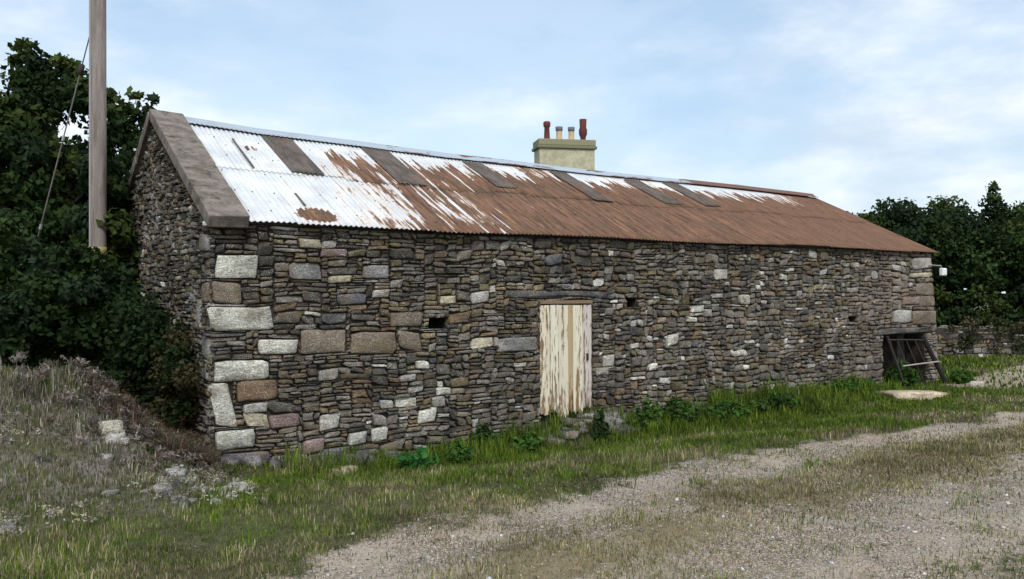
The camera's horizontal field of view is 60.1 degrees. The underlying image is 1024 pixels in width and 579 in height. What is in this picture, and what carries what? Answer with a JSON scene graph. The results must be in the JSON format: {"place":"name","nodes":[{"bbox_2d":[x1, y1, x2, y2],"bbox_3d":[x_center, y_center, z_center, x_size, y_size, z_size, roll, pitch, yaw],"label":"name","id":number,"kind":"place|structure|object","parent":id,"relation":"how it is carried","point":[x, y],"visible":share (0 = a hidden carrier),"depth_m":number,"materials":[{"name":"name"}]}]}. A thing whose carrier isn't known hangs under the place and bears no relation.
{"place":"outdoors","nodes":[
{"label":"outdoors","id":0,"kind":"place"},
{"bbox_2d":[0,353,270,536],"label":"bank grass","id":1,"kind":"structure","parent":0,"point":[26,369],"depth_m":9.09,"materials":[{"name":"grey plant"}]},
{"bbox_2d":[0,303,1023,578],"bbox_3d":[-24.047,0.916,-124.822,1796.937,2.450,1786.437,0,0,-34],"label":"ground","id":2,"kind":"structure","parent":0,"point":[366,569],"depth_m":7.25,"materials":[{"name":"green plant"}]},
{"bbox_2d":[0,519,15,533],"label":"bank stone","id":3,"kind":"object","parent":2,"relation":"on","point":[10,524],"visible":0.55,"depth_m":7.13,"materials":[{"name":"grey stone"}]},
{"bbox_2d":[0,203,57,292],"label":"hawthorn bush","id":4,"kind":"object","parent":2,"relation":"on","point":[12,228],"visible":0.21,"depth_m":13.08,"materials":[{"name":"green plant"}]},
{"bbox_2d":[0,240,140,375],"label":"bramble bush","id":5,"kind":"object","parent":2,"relation":"on","point":[54,316],"visible":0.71,"depth_m":11.74,"materials":[{"name":"green plant"}]},
{"bbox_2d":[0,37,159,286],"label":"sycamore tree","id":6,"kind":"object","parent":2,"relation":"on","point":[36,103],"visible":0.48,"depth_m":17.70,"materials":[{"name":"green plant"}]},
{"bbox_2d":[86,441,96,447],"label":"bank stone","id":7,"kind":"object","parent":2,"relation":"on","point":[90,445],"visible":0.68,"depth_m":8.88,"materials":[{"name":"grey stone"}]},
{"bbox_2d":[89,0,106,270],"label":"telegraph pole","id":8,"kind":"object","parent":2,"relation":"on","point":[97,129],"visible":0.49,"depth_m":13.92,"materials":[{"name":"brown wood"}]},
{"bbox_2d":[36,37,88,241],"bbox_3d":[-7.328,-1.521,14.000,1.343,4.982,0.089,0,0,3],"label":"stay wire","id":9,"kind":"object","parent":8,"relation":"attached to","point":[81,68],"visible":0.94,"depth_m":13.99,"materials":[{"name":"metal"}]},
{"bbox_2d":[55,156,140,293],"bbox_3d":[-6.989,-0.069,15.119,1.402,4.509,2.978,0,0,-34],"label":"elder bush","id":10,"kind":"object","parent":2,"relation":"on","point":[122,246],"visible":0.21,"depth_m":14.33,"materials":[{"name":"green plant"}]},
{"bbox_2d":[99,453,113,460],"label":"bank stone","id":11,"kind":"object","parent":2,"relation":"on","point":[107,456],"visible":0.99,"depth_m":8.69,"materials":[{"name":"grey stone"}]},
{"bbox_2d":[97,420,123,434],"bbox_3d":[-4.231,1.488,9.305,0.318,0.223,0.230,-5,-3,-7],"label":"pale stone","id":12,"kind":"object","parent":2,"relation":"on","point":[109,426],"visible":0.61,"depth_m":9.22,"materials":[{"name":"beige stone"}]},
{"bbox_2d":[102,489,119,496],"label":"bank stone","id":13,"kind":"object","parent":2,"relation":"on","point":[112,492],"visible":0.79,"depth_m":8.08,"materials":[{"name":"grey stone"}]},
{"bbox_2d":[105,429,125,444],"bbox_3d":[-4.130,1.554,9.197,0.187,0.144,0.264,8,9,29],"label":"bank stone","id":14,"kind":"object","parent":2,"relation":"on","point":[114,437],"visible":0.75,"depth_m":9.14,"materials":[{"name":"grey stone"}]},
{"bbox_2d":[120,437,129,444],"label":"bank stone","id":15,"kind":"object","parent":2,"relation":"on","point":[125,440],"visible":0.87,"depth_m":9.16,"materials":[{"name":"grey stone"}]},
{"bbox_2d":[6,348,248,481],"bbox_3d":[-4.586,1.463,10.232,2.912,1.542,3.655,0,0,-34],"label":"bracken","id":16,"kind":"object","parent":2,"relation":"on","point":[191,450],"visible":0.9,"depth_m":9.96,"materials":[{"name":"brown plant"}]},
{"bbox_2d":[87,285,193,416],"bbox_3d":[-5.186,1.060,12.220,1.527,2.260,2.847,0,0,-34],"label":"bush","id":17,"kind":"object","parent":2,"relation":"on","point":[136,344],"visible":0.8,"depth_m":11.47,"materials":[{"name":"green plant"}]},
{"bbox_2d":[152,482,172,495],"bbox_3d":[-3.308,1.914,8.392,0.183,0.144,0.255,8,0,-5],"label":"bank stone","id":18,"kind":"object","parent":2,"relation":"on","point":[158,487],"visible":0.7,"depth_m":8.31,"materials":[{"name":"grey stone"}]},
{"bbox_2d":[139,326,208,436],"bbox_3d":[-4.317,1.399,11.319,0.773,1.893,1.551,0,0,-34],"label":"fern bush","id":19,"kind":"object","parent":2,"relation":"on","point":[176,390],"visible":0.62,"depth_m":11.13,"materials":[{"name":"green plant"}]},
{"bbox_2d":[167,479,181,486],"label":"bank stone","id":20,"kind":"object","parent":2,"relation":"on","point":[179,481],"visible":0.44,"depth_m":8.64,"materials":[{"name":"grey stone"}]},
{"bbox_2d":[166,468,185,477],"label":"bank stone","id":21,"kind":"object","parent":2,"relation":"on","point":[172,471],"visible":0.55,"depth_m":9.04,"materials":[{"name":"grey stone"}]},
{"bbox_2d":[170,494,182,501],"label":"bank stone","id":22,"kind":"object","parent":2,"relation":"on","point":[175,498],"visible":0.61,"depth_m":8.22,"materials":[{"name":"grey stone"}]},
{"bbox_2d":[174,477,189,484],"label":"bank stone","id":23,"kind":"object","parent":2,"relation":"on","point":[182,479],"visible":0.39,"depth_m":8.81,"materials":[{"name":"grey stone"}]},
{"bbox_2d":[177,499,189,508],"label":"bank stone","id":24,"kind":"object","parent":2,"relation":"on","point":[181,502],"visible":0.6,"depth_m":7.97,"materials":[{"name":"grey stone"}]},
{"bbox_2d":[188,477,196,484],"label":"bank stone","id":25,"kind":"object","parent":2,"relation":"on","point":[193,482],"visible":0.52,"depth_m":8.87,"materials":[{"name":"grey stone"}]},
{"bbox_2d":[188,498,197,502],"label":"bank stone","id":26,"kind":"object","parent":2,"relation":"on","point":[191,500],"visible":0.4,"depth_m":8.22,"materials":[{"name":"grey stone"}]},
{"bbox_2d":[220,455,241,466],"bbox_3d":[-3.497,2.134,10.960,0.251,0.123,0.187,11,6,27],"label":"footing stone","id":27,"kind":"object","parent":2,"relation":"on","point":[234,460],"visible":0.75,"depth_m":10.92,"materials":[{"name":"grey stone"}]},
{"bbox_2d":[226,481,249,491],"bbox_3d":[-2.737,2.003,8.889,0.212,0.153,0.283,-9,-5,-34],"label":"bank stone","id":28,"kind":"object","parent":2,"relation":"on","point":[237,484],"visible":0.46,"depth_m":8.81,"materials":[{"name":"grey stone"}]},
{"bbox_2d":[242,455,261,467],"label":"footing stone","id":29,"kind":"object","parent":2,"relation":"on","point":[256,460],"visible":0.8,"depth_m":11.05,"materials":[{"name":"grey stone"}]},
{"bbox_2d":[269,459,282,468],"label":"footing stone","id":30,"kind":"object","parent":2,"relation":"on","point":[273,462],"visible":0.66,"depth_m":11.21,"materials":[{"name":"grey stone"}]},
{"bbox_2d":[322,465,357,475],"bbox_3d":[-2.167,2.318,11.160,0.294,0.166,0.390,0,0,29],"label":"pale stone","id":31,"kind":"object","parent":2,"relation":"on","point":[345,468],"visible":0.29,"depth_m":11.12,"materials":[{"name":"beige stone"}]},
{"bbox_2d":[339,449,368,465],"bbox_3d":[-2.140,2.285,11.831,0.481,0.215,0.313,-8,-5,-16],"label":"footing stone","id":32,"kind":"object","parent":2,"relation":"on","point":[365,452],"visible":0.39,"depth_m":11.73,"materials":[{"name":"grey stone"}]},
{"bbox_2d":[364,452,376,464],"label":"footing stone","id":33,"kind":"object","parent":2,"relation":"on","point":[372,456],"visible":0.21,"depth_m":11.94,"materials":[{"name":"grey stone"}]},
{"bbox_2d":[379,451,401,459],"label":"footing stone","id":34,"kind":"object","parent":2,"relation":"on","point":[390,452],"visible":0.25,"depth_m":12.08,"materials":[{"name":"grey stone"}]},
{"bbox_2d":[396,447,440,469],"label":"dock plant","id":35,"kind":"object","parent":2,"relation":"on","point":[421,457],"visible":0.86,"depth_m":11.23,"materials":[{"name":"green plant"}]},
{"bbox_2d":[445,439,474,463],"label":"dock plant","id":36,"kind":"object","parent":2,"relation":"on","point":[458,452],"visible":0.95,"depth_m":11.76,"materials":[{"name":"green plant"}]},
{"bbox_2d":[466,422,499,446],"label":"nettle clump","id":37,"kind":"object","parent":2,"relation":"on","point":[484,431],"visible":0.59,"depth_m":12.86,"materials":[{"name":"green plant"}]},
{"bbox_2d":[509,429,543,452],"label":"nettle clump","id":38,"kind":"object","parent":2,"relation":"on","point":[526,441],"visible":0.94,"depth_m":12.68,"materials":[{"name":"green plant"}]},
{"bbox_2d":[127,109,939,464],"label":"stone barn","id":39,"kind":"structure","parent":2,"relation":"on","point":[323,293],"depth_m":13.70,"materials":[{"name":"stone"}]},
{"bbox_2d":[536,300,592,427],"bbox_3d":[0.837,1.704,14.123,1.110,3.068,0.245,0,0,-34],"label":"door","id":40,"kind":"structure","parent":39,"relation":"in","point":[565,366],"depth_m":14.05,"materials":[{"name":"paint"}]},
{"bbox_2d":[929,265,946,275],"bbox_3d":[9.496,-0.432,19.694,0.517,0.243,0.108,0,0,-31],"label":"wall light","id":41,"kind":"object","parent":39,"relation":"attached to","point":[942,271],"visible":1,"depth_m":19.73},
{"bbox_2d":[538,434,565,444],"bbox_3d":[0.588,2.286,13.261,0.489,0.186,0.288,10,-1,10],"label":"heap stone","id":42,"kind":"object","parent":2,"relation":"on","point":[554,438],"visible":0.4,"depth_m":13.16,"materials":[{"name":"grey stone"}]},
{"bbox_2d":[560,430,581,438],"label":"heap stone","id":43,"kind":"object","parent":2,"relation":"on","point":[573,434],"visible":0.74,"depth_m":13.32,"materials":[{"name":"grey stone"}]},
{"bbox_2d":[560,417,581,425],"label":"heap stone","id":44,"kind":"object","parent":2,"relation":"on","point":[574,420],"visible":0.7,"depth_m":13.67,"materials":[{"name":"grey stone"}]},
{"bbox_2d":[578,427,588,433],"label":"heap stone","id":45,"kind":"object","parent":2,"relation":"on","point":[583,430],"visible":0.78,"depth_m":13.51,"materials":[{"name":"grey stone"}]},
{"bbox_2d":[579,413,596,419],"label":"heap stone","id":46,"kind":"object","parent":2,"relation":"on","point":[586,417],"visible":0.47,"depth_m":13.86,"materials":[{"name":"grey stone"}]},
{"bbox_2d":[591,407,610,440],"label":"dock plant","id":47,"kind":"object","parent":2,"relation":"on","point":[600,428],"visible":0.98,"depth_m":13.32,"materials":[{"name":"green plant"}]},
{"bbox_2d":[603,418,614,426],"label":"heap stone","id":48,"kind":"object","parent":2,"relation":"on","point":[612,423],"visible":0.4,"depth_m":13.87,"materials":[{"name":"grey stone"}]},
{"bbox_2d":[604,411,618,417],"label":"heap stone","id":49,"kind":"object","parent":2,"relation":"on","point":[614,413],"visible":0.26,"depth_m":14.22,"materials":[{"name":"grey stone"}]},
{"bbox_2d":[613,417,623,424],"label":"heap stone","id":50,"kind":"object","parent":2,"relation":"on","point":[620,422],"visible":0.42,"depth_m":14.07,"materials":[{"name":"grey stone"}]},
{"bbox_2d":[616,428,630,433],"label":"heap stone","id":51,"kind":"object","parent":2,"relation":"on","point":[623,432],"visible":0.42,"depth_m":13.80,"materials":[{"name":"grey stone"}]},
{"bbox_2d":[623,396,662,429],"bbox_3d":[2.153,2.013,14.264,0.580,0.579,0.781,0,0,21],"label":"nettle clump","id":52,"kind":"object","parent":2,"relation":"on","point":[648,411],"visible":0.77,"depth_m":14.13,"materials":[{"name":"green plant"}]},
{"bbox_2d":[658,396,700,424],"bbox_3d":[2.769,2.032,14.758,0.968,0.540,0.609,0,0,-34],"label":"nettle clump","id":53,"kind":"object","parent":2,"relation":"on","point":[675,409],"visible":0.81,"depth_m":14.63,"materials":[{"name":"green plant"}]},
{"bbox_2d":[702,398,753,419],"bbox_3d":[3.695,2.058,15.084,0.950,0.461,0.582,0,0,-8],"label":"nettle clump","id":54,"kind":"object","parent":2,"relation":"on","point":[725,407],"visible":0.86,"depth_m":15.00,"materials":[{"name":"green plant"}]},
{"bbox_2d":[747,391,800,412],"bbox_3d":[4.569,1.990,15.495,1.040,0.431,0.640,0,0,-34],"label":"nettle clump","id":55,"kind":"object","parent":2,"relation":"on","point":[778,398],"visible":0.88,"depth_m":15.36,"materials":[{"name":"green plant"}]},
{"bbox_2d":[830,375,878,393],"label":"nettle clump","id":56,"kind":"object","parent":2,"relation":"on","point":[849,384],"visible":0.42,"depth_m":17.15,"materials":[{"name":"green plant"}]},
{"bbox_2d":[847,197,955,284],"bbox_3d":[13.942,-0.589,32.701,5.122,5.783,4.446,0,0,25],"label":"tree","id":57,"kind":"object","parent":2,"relation":"on","point":[895,216],"visible":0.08,"depth_m":32.00,"materials":[{"name":"green plant"}]},
{"bbox_2d":[883,360,922,386],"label":"ivy clump","id":58,"kind":"object","parent":2,"relation":"on","point":[892,373],"visible":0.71,"depth_m":18.89,"materials":[{"name":"green plant"}]},
{"bbox_2d":[876,390,946,400],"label":"flat slab","id":59,"kind":"structure","parent":2,"relation":"on","point":[911,394],"depth_m":16.29,"materials":[{"name":"stone"}]},
{"bbox_2d":[886,336,948,387],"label":"hurdle gate","id":60,"kind":"structure","parent":2,"relation":"on","point":[933,357],"depth_m":19.12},
{"bbox_2d":[949,368,973,383],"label":"nettle clump","id":61,"kind":"object","parent":2,"relation":"on","point":[959,376],"visible":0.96,"depth_m":19.46,"materials":[{"name":"green plant"}]},
{"bbox_2d":[903,195,1023,311],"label":"tree","id":62,"kind":"object","parent":2,"relation":"on","point":[957,233],"visible":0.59,"depth_m":30.93,"materials":[{"name":"green plant"}]},
{"bbox_2d":[969,381,983,386],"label":"pale stone","id":63,"kind":"object","parent":2,"relation":"on","point":[974,383],"visible":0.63,"depth_m":18.67,"materials":[{"name":"white stone"}]},
{"bbox_2d":[930,353,1023,387],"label":"grass","id":64,"kind":"structure","parent":2,"relation":"on","point":[992,363],"depth_m":23.17,"materials":[{"name":"green plant"}]},
{"bbox_2d":[933,283,1023,327],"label":"hedge","id":65,"kind":"object","parent":2,"relation":"on","point":[1002,307],"visible":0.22,"depth_m":30.42,"materials":[{"name":"green plant"}]},
{"bbox_2d":[934,316,1023,356],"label":"field wall","id":66,"kind":"structure","parent":2,"relation":"on","point":[998,336],"depth_m":26.38,"materials":[{"name":"stone"}]},
{"bbox_2d":[978,180,1023,311],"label":"tree","id":67,"kind":"object","parent":2,"relation":"on","point":[1013,273],"visible":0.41,"depth_m":31.47,"materials":[{"name":"green plant"}]},
{"bbox_2d":[0,366,1023,578],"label":"grass","id":68,"kind":"structure","parent":0,"point":[818,397],"depth_m":9.37,"materials":[{"name":"green plant"}]},
{"bbox_2d":[0,414,1023,578],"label":"track grass","id":69,"kind":"structure","parent":0,"point":[982,467],"depth_m":7.20,"materials":[{"name":"green plant"}]},
{"bbox_2d":[0,0,1023,292],"label":"sky","id":70,"kind":"structure","parent":0,"point":[850,105],"materials":[{"name":"blue"}]},
{"bbox_2d":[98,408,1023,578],"bbox_3d":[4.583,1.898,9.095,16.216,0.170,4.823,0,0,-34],"label":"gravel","id":71,"kind":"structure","parent":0,"point":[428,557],"depth_m":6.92,"materials":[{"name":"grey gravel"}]},
{"bbox_2d":[532,119,596,169],"bbox_3d":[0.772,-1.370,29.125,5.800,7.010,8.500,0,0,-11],"label":"chimney","id":72,"kind":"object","parent":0,"point":[570,152],"depth_m":25.13,"materials":[{"name":"concrete"}]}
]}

